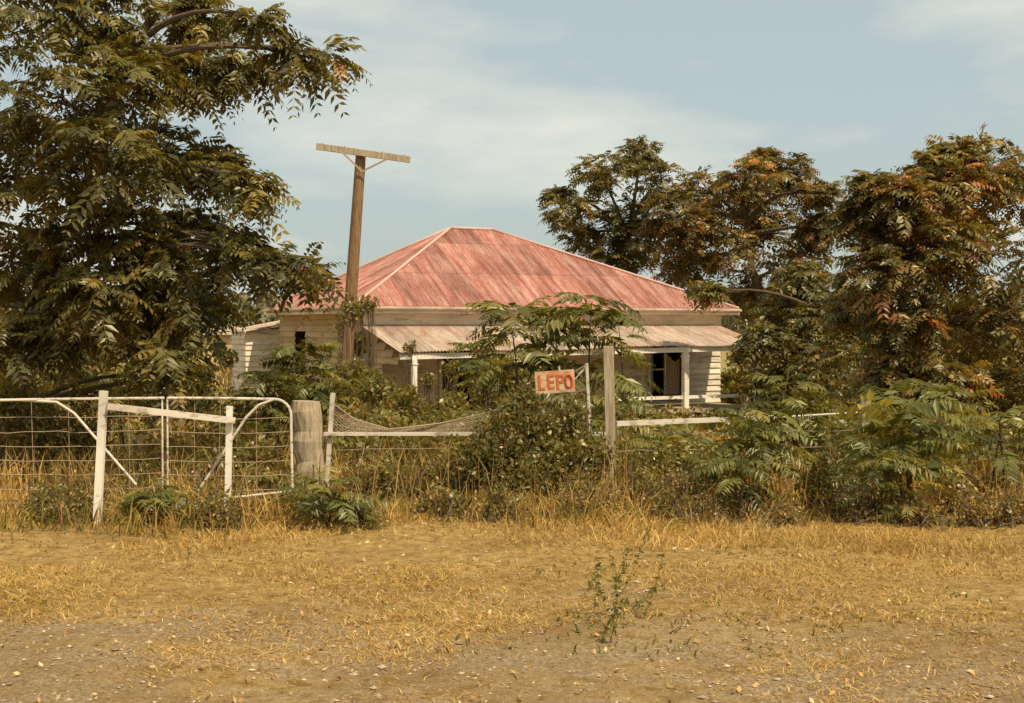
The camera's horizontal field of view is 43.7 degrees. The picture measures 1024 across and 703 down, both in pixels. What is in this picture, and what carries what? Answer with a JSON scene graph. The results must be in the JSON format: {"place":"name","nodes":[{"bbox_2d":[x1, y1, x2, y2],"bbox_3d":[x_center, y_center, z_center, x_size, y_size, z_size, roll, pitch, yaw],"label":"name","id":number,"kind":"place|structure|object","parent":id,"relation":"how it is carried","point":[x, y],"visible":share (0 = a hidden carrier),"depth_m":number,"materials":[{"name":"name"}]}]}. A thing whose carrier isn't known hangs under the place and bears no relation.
{"place":"outdoors","nodes":[
{"label":"outdoors","id":0,"kind":"place"},
{"bbox_2d":[0,347,1023,702],"bbox_3d":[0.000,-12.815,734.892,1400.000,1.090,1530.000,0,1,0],"label":"ground","id":1,"kind":"structure","parent":0,"point":[558,669],"depth_m":7.20,"materials":[{"name":"soil"}]},
{"bbox_2d":[0,397,164,515],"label":"pipe gate","id":2,"kind":"structure","parent":1,"relation":"on","point":[47,400],"depth_m":11.62,"materials":[{"name":"metal"}]},
{"bbox_2d":[76,363,155,461],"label":"tree of heaven sapling","id":3,"kind":"object","parent":1,"relation":"on","point":[121,426],"visible":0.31,"depth_m":18.09,"materials":[{"name":"green plant"}]},
{"bbox_2d":[114,477,185,523],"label":"tree of heaven sapling","id":4,"kind":"object","parent":1,"relation":"on","point":[165,497],"visible":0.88,"depth_m":11.01,"materials":[{"name":"green plant"}]},
{"bbox_2d":[93,391,235,523],"bbox_3d":[-3.031,0.982,11.141,1.223,1.302,0.150,-1,1,-26],"label":"timber gate barrier","id":5,"kind":"object","parent":1,"relation":"on","point":[228,419],"visible":0.76,"depth_m":10.94,"materials":[{"name":"white paint"}]},
{"bbox_2d":[150,491,202,522],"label":"tree of heaven sapling","id":6,"kind":"object","parent":1,"relation":"on","point":[183,494],"visible":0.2,"depth_m":11.30,"materials":[{"name":"green plant"}]},
{"bbox_2d":[0,0,372,481],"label":"tree of heaven","id":7,"kind":"object","parent":1,"relation":"on","point":[65,303],"visible":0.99,"depth_m":13.81,"materials":[{"name":"green plant"}]},
{"bbox_2d":[128,324,245,366],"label":"distant farmhouse","id":8,"kind":"object","parent":1,"relation":"on","point":[227,341],"visible":0.05,"depth_m":82.75,"materials":[{"name":"beige wood"}]},
{"bbox_2d":[198,342,225,353],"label":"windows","id":9,"kind":"structure","parent":8,"relation":"in","point":[214,346],"depth_m":82.72,"materials":[{"name":"black glass"}]},
{"bbox_2d":[166,397,293,504],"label":"pipe gate","id":10,"kind":"structure","parent":1,"relation":"on","point":[269,400],"depth_m":11.61,"materials":[{"name":"metal"}]},
{"bbox_2d":[228,363,310,456],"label":"tree of heaven sapling","id":11,"kind":"object","parent":1,"relation":"on","point":[287,395],"visible":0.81,"depth_m":14.97,"materials":[{"name":"green plant"}]},
{"bbox_2d":[232,462,310,512],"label":"tree of heaven sapling","id":12,"kind":"object","parent":1,"relation":"on","point":[273,478],"visible":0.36,"depth_m":12.22,"materials":[{"name":"green plant"}]},
{"bbox_2d":[240,339,347,461],"bbox_3d":[-2.827,0.767,16.526,1.426,1.874,1.375,0,1,0],"label":"tree of heaven sapling","id":13,"kind":"object","parent":1,"relation":"on","point":[310,349],"visible":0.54,"depth_m":16.35,"materials":[{"name":"green plant"}]},
{"bbox_2d":[272,486,316,518],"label":"tree of heaven sapling","id":14,"kind":"object","parent":1,"relation":"on","point":[287,493],"visible":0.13,"depth_m":11.74,"materials":[{"name":"green plant"}]},
{"bbox_2d":[291,400,324,492],"bbox_3d":[-2.071,1.059,13.024,0.375,1.120,0.318,0,1,0],"label":"round gate post","id":15,"kind":"object","parent":1,"relation":"on","point":[307,419],"visible":0.61,"depth_m":12.89,"materials":[{"name":"grey wood"}]},
{"bbox_2d":[272,465,388,529],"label":"tree of heaven sapling","id":16,"kind":"object","parent":1,"relation":"on","point":[317,504],"visible":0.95,"depth_m":10.81,"materials":[{"name":"green plant"}]},
{"bbox_2d":[288,377,373,436],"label":"tree of heaven sapling","id":17,"kind":"object","parent":1,"relation":"on","point":[343,399],"visible":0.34,"depth_m":16.91,"materials":[{"name":"green plant"}]},
{"bbox_2d":[324,500,391,534],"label":"tree of heaven sapling","id":18,"kind":"object","parent":1,"relation":"on","point":[370,518],"visible":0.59,"depth_m":10.78,"materials":[{"name":"green plant"}]},
{"bbox_2d":[316,143,410,414],"bbox_3d":[-3.579,-1.401,30.931,2.275,7.263,0.443,0,1,0],"label":"power pole","id":19,"kind":"object","parent":1,"relation":"on","point":[351,286],"visible":0.77,"depth_m":30.83,"materials":[{"name":"wood"}]},
{"bbox_2d":[445,335,520,429],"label":"tree of heaven sapling","id":20,"kind":"object","parent":1,"relation":"on","point":[471,364],"visible":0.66,"depth_m":23.93,"materials":[{"name":"green plant"}]},
{"bbox_2d":[226,226,760,418],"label":"weatherboard cottage","id":21,"kind":"structure","parent":1,"relation":"on","point":[425,290],"depth_m":36.90,"materials":[{"name":"red metal"}]},
{"bbox_2d":[438,346,684,406],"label":"window frames","id":22,"kind":"structure","parent":21,"relation":"in","point":[649,369],"depth_m":37.52,"materials":[{"name":"white wood"}]},
{"bbox_2d":[0,290,1023,532],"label":"undergrowth","id":23,"kind":"object","parent":1,"relation":"on","point":[532,426],"visible":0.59,"depth_m":12.81,"materials":[{"name":"green plant"}]},
{"bbox_2d":[0,285,1023,442],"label":"bushes","id":24,"kind":"object","parent":1,"relation":"on","point":[79,406],"visible":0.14,"depth_m":29.58,"materials":[{"name":"green plant"}]},
{"bbox_2d":[0,281,1023,347],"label":"distant trees","id":25,"kind":"object","parent":1,"relation":"on","point":[732,324],"visible":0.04,"depth_m":162.29,"materials":[{"name":"green plant"}]},
{"bbox_2d":[456,295,580,413],"bbox_3d":[0.131,0.497,21.882,2.173,2.958,2.026,0,1,16],"label":"tree of heaven sapling","id":26,"kind":"object","parent":1,"relation":"on","point":[502,335],"visible":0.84,"depth_m":21.75,"materials":[{"name":"green plant"}]},
{"bbox_2d":[503,317,601,407],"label":"tree of heaven sapling","id":27,"kind":"object","parent":1,"relation":"on","point":[568,361],"visible":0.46,"depth_m":21.95,"materials":[{"name":"green plant"}]},
{"bbox_2d":[535,366,574,426],"bbox_3d":[0.474,0.865,12.928,0.400,1.431,0.067,-4,1,0],"label":"painted sign","id":28,"kind":"object","parent":1,"relation":"on","point":[557,381],"visible":0.96,"depth_m":12.90,"materials":[{"name":"red paint"}]},
{"bbox_2d":[519,292,655,406],"bbox_3d":[1.206,0.478,21.446,2.384,2.955,2.050,0,1,0],"label":"tree of heaven sapling","id":29,"kind":"object","parent":1,"relation":"on","point":[614,314],"visible":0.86,"depth_m":21.27,"materials":[{"name":"green plant"}]},
{"bbox_2d":[536,134,692,275],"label":"shade tree","id":30,"kind":"object","parent":1,"relation":"on","point":[636,164],"visible":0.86,"depth_m":46.47,"materials":[{"name":"green plant"}]},
{"bbox_2d":[587,526,665,641],"bbox_3d":[0.673,1.332,7.579,0.492,0.445,1.716,0,1,0],"label":"roadside weed","id":31,"kind":"object","parent":1,"relation":"on","point":[653,590],"visible":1,"depth_m":7.38,"materials":[{"name":"green plant"}]},
{"bbox_2d":[591,310,666,437],"bbox_3d":[1.991,0.630,22.479,1.532,2.737,1.139,1,1,36],"label":"tree of heaven sapling","id":32,"kind":"object","parent":1,"relation":"on","point":[641,355],"visible":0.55,"depth_m":22.50,"materials":[{"name":"green plant"}]},
{"bbox_2d":[616,434,689,483],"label":"tree of heaven sapling","id":33,"kind":"object","parent":1,"relation":"on","point":[667,447],"visible":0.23,"depth_m":13.62,"materials":[{"name":"green plant"}]},
{"bbox_2d":[324,346,983,489],"bbox_3d":[2.706,0.807,13.959,9.434,1.770,0.950,0,1,-17],"label":"paddock fence","id":34,"kind":"object","parent":1,"relation":"on","point":[609,390],"visible":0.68,"depth_m":12.99,"materials":[{"name":"wood"}]},
{"bbox_2d":[669,455,731,494],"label":"tree of heaven sapling","id":35,"kind":"object","parent":1,"relation":"on","point":[714,478],"visible":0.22,"depth_m":12.63,"materials":[{"name":"green plant"}]},
{"bbox_2d":[688,441,783,518],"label":"tree of heaven sapling","id":36,"kind":"object","parent":1,"relation":"on","point":[718,468],"visible":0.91,"depth_m":11.62,"materials":[{"name":"green plant"}]},
{"bbox_2d":[628,146,852,370],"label":"shade tree","id":37,"kind":"object","parent":1,"relation":"on","point":[696,232],"visible":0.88,"depth_m":42.99,"materials":[{"name":"green plant"}]},
{"bbox_2d":[702,406,823,508],"bbox_3d":[2.409,1.058,12.201,1.207,1.074,1.279,0,1,0],"label":"tree of heaven sapling","id":38,"kind":"object","parent":1,"relation":"on","point":[775,434],"visible":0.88,"depth_m":12.12,"materials":[{"name":"green plant"}]},
{"bbox_2d":[682,257,879,408],"bbox_3d":[7.700,-0.088,33.846,5.098,4.948,5.315,-1,1,-33],"label":"shade tree","id":39,"kind":"object","parent":1,"relation":"on","point":[765,340],"visible":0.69,"depth_m":33.95,"materials":[{"name":"green plant"}]},
{"bbox_2d":[739,364,834,455],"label":"tree of heaven sapling","id":40,"kind":"object","parent":1,"relation":"on","point":[768,403],"visible":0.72,"depth_m":14.60,"materials":[{"name":"green plant"}]},
{"bbox_2d":[772,401,853,450],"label":"tree of heaven sapling","id":41,"kind":"object","parent":1,"relation":"on","point":[833,429],"visible":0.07,"depth_m":14.93,"materials":[{"name":"green plant"}]},
{"bbox_2d":[828,435,939,515],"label":"tree of heaven sapling","id":42,"kind":"object","parent":1,"relation":"on","point":[884,463],"visible":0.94,"depth_m":11.15,"materials":[{"name":"green plant"}]},
{"bbox_2d":[845,474,952,527],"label":"tree of heaven sapling","id":43,"kind":"object","parent":1,"relation":"on","point":[926,486],"visible":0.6,"depth_m":11.04,"materials":[{"name":"green plant"}]},
{"bbox_2d":[824,384,978,506],"bbox_3d":[3.610,0.927,11.851,1.437,1.215,1.508,0,1,0],"label":"tree of heaven sapling","id":44,"kind":"object","parent":1,"relation":"on","point":[881,434],"visible":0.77,"depth_m":11.62,"materials":[{"name":"green plant"}]},
{"bbox_2d":[814,123,1023,424],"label":"shade tree","id":45,"kind":"object","parent":1,"relation":"on","point":[892,235],"visible":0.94,"depth_m":24.00,"materials":[{"name":"green plant"}]},
{"bbox_2d":[855,378,1006,477],"bbox_3d":[4.644,0.938,14.029,1.897,1.344,1.330,-1,1,-39],"label":"tree of heaven sapling","id":46,"kind":"object","parent":1,"relation":"on","point":[911,382],"visible":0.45,"depth_m":13.87,"materials":[{"name":"green plant"}]},
{"bbox_2d":[937,406,1023,497],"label":"tree of heaven sapling","id":47,"kind":"object","parent":1,"relation":"on","point":[983,421],"visible":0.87,"depth_m":12.24,"materials":[{"name":"green plant"}]},
{"bbox_2d":[0,364,1023,702],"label":"grass","id":48,"kind":"structure","parent":0,"point":[630,514],"depth_m":9.78,"materials":[{"name":"yellow plant"}]},
{"bbox_2d":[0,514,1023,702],"bbox_3d":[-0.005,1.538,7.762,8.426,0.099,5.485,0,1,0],"label":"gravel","id":49,"kind":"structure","parent":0,"point":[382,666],"depth_m":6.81,"materials":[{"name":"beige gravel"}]},
{"bbox_2d":[0,0,1023,311],"label":"sky","id":50,"kind":"structure","parent":0,"point":[491,103],"materials":[{"name":"blue"}]}
]}

